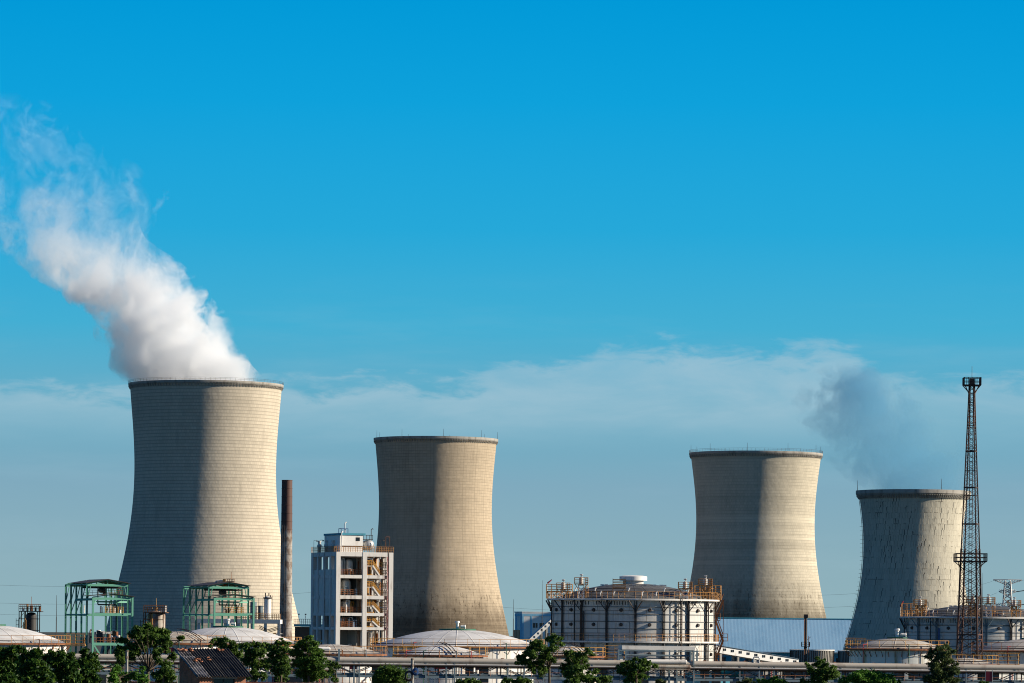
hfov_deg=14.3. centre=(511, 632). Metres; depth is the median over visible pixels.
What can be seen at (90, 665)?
tree
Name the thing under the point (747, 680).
bush
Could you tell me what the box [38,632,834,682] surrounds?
ground
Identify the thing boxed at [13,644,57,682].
tree
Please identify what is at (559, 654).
storage tank
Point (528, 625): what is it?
white blue building
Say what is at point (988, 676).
red banner
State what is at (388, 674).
bush
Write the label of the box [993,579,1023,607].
power pylon
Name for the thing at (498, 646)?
storage tank
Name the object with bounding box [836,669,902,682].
tree
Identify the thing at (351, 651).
storage tank
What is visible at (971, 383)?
lattice mast
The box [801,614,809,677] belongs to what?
flare pole
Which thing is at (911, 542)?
cooling tower
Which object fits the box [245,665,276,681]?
building
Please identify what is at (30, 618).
process column
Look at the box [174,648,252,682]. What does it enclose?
brick shed
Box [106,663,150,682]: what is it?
tree
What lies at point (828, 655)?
round basin
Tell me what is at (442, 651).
storage tank
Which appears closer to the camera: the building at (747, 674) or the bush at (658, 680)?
the bush at (658, 680)
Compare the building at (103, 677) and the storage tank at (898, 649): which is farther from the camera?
the storage tank at (898, 649)
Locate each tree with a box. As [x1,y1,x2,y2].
[0,644,23,682]
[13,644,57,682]
[40,648,83,682]
[74,647,104,682]
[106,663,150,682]
[113,621,184,682]
[208,636,249,666]
[238,640,270,681]
[265,638,293,681]
[286,634,328,682]
[324,660,342,682]
[514,633,564,682]
[558,647,613,682]
[615,656,659,682]
[798,656,840,682]
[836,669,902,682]
[922,643,962,682]
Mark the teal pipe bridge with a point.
(302, 630)
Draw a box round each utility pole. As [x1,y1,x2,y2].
[125,650,128,671]
[404,658,418,682]
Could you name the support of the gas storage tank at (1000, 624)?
on the ground
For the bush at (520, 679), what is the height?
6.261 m
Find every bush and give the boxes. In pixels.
[148,666,177,682]
[369,663,410,682]
[455,677,481,682]
[500,676,533,682]
[655,677,667,682]
[736,677,756,682]
[756,675,788,682]
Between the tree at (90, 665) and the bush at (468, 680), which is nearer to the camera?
the tree at (90, 665)
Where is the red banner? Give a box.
[985,670,992,682]
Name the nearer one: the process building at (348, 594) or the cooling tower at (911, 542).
the process building at (348, 594)
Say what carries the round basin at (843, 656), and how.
on the ground
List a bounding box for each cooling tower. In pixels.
[100,377,298,653]
[374,429,508,644]
[689,448,825,617]
[843,479,970,648]
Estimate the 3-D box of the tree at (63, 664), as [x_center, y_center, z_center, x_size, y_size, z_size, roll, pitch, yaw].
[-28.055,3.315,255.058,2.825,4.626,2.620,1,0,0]
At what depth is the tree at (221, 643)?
328.95 m
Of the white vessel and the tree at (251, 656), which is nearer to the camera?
the tree at (251, 656)
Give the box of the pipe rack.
[43,645,1023,682]
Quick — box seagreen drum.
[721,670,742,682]
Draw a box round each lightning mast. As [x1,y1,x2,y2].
[56,595,56,638]
[513,599,513,637]
[982,586,982,626]
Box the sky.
[0,0,1023,635]
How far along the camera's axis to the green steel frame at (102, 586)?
803.07 m
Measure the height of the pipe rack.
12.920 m
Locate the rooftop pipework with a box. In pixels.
[215,579,234,586]
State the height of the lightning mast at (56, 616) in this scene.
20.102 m
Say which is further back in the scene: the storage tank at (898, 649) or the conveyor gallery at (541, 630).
the conveyor gallery at (541, 630)
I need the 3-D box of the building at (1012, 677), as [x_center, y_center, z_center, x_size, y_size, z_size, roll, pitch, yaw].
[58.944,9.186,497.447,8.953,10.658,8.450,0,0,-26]
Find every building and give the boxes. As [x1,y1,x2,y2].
[49,665,112,682]
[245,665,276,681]
[286,667,328,682]
[310,522,393,650]
[514,611,550,646]
[685,671,729,682]
[730,671,781,682]
[999,664,1023,679]
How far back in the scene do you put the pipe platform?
880.00 m
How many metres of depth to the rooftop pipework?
837.88 m
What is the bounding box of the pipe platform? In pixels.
[197,614,281,635]
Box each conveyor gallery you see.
[527,618,550,646]
[716,645,798,661]
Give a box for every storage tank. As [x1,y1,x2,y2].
[0,624,85,652]
[127,628,225,682]
[189,619,301,655]
[283,644,386,682]
[370,621,544,682]
[392,642,487,682]
[533,643,624,682]
[546,574,727,682]
[844,628,948,678]
[899,594,1023,658]
[933,653,1019,679]
[971,638,1023,663]
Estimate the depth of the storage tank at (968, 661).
487.42 m
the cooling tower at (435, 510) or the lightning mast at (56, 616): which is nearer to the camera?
the lightning mast at (56, 616)
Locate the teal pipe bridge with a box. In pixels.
[294,614,321,644]
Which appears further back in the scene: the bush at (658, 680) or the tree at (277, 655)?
the tree at (277, 655)
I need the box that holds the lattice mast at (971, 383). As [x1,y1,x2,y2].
[953,377,987,658]
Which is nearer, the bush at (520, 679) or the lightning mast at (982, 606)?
the bush at (520, 679)
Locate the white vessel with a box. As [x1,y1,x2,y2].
[263,593,271,619]
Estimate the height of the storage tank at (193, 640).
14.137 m
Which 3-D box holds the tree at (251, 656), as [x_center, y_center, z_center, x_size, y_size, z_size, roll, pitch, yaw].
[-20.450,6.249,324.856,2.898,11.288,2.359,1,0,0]
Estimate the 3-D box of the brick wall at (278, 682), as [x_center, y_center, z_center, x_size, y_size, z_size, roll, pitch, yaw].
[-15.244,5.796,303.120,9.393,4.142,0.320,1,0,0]
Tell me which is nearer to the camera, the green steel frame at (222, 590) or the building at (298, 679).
the building at (298, 679)
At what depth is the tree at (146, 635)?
299.70 m
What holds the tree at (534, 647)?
on the ground
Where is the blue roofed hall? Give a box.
[716,617,852,662]
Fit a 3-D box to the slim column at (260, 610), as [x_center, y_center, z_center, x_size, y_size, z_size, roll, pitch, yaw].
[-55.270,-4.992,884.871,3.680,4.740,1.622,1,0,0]
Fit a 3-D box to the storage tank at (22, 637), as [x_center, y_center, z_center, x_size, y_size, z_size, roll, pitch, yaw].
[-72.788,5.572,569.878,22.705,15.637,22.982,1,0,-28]
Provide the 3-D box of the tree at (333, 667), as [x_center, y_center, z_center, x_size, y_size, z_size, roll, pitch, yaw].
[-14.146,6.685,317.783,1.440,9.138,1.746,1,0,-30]
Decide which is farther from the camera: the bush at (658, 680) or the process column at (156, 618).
the process column at (156, 618)
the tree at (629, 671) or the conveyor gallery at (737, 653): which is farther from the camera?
the conveyor gallery at (737, 653)
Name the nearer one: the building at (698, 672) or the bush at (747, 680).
the bush at (747, 680)
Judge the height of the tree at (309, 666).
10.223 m
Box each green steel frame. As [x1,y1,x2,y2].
[64,579,134,664]
[182,582,254,631]
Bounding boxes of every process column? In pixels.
[18,597,42,632]
[140,598,168,628]
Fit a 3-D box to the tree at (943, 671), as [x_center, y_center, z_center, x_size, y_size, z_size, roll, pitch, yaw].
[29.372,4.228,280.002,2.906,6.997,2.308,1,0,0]
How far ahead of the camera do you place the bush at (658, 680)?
300.00 m
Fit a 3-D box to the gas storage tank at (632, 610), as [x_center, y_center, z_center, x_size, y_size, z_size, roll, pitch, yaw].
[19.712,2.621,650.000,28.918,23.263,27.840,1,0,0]
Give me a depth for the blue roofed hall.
1412.92 m
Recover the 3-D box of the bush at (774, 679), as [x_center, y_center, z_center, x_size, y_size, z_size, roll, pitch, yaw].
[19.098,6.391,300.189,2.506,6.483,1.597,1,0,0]
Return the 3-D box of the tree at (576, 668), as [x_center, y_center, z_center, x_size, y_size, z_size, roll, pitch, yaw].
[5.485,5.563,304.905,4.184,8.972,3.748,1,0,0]
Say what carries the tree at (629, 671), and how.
on the ground
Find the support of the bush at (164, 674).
on the ground
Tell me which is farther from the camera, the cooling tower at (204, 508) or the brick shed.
the cooling tower at (204, 508)
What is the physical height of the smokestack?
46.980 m
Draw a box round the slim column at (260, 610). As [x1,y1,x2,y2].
[249,602,263,618]
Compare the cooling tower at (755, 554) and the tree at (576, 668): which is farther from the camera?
the cooling tower at (755, 554)
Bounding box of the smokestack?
[280,480,292,639]
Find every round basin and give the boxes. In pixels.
[790,649,834,682]
[838,650,848,677]
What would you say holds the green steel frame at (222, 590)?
on the ground
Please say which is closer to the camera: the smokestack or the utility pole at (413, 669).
the utility pole at (413, 669)
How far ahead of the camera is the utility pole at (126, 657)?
289.91 m
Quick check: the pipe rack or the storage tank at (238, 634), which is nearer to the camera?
the pipe rack
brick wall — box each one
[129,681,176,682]
[246,682,316,682]
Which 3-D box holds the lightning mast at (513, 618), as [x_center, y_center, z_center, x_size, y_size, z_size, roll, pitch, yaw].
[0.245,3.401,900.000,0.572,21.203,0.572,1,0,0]
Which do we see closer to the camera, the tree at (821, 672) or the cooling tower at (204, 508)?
the tree at (821, 672)
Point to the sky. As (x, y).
(614, 241)
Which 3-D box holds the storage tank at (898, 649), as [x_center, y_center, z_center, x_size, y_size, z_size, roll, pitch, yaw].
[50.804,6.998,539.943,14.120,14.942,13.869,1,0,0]

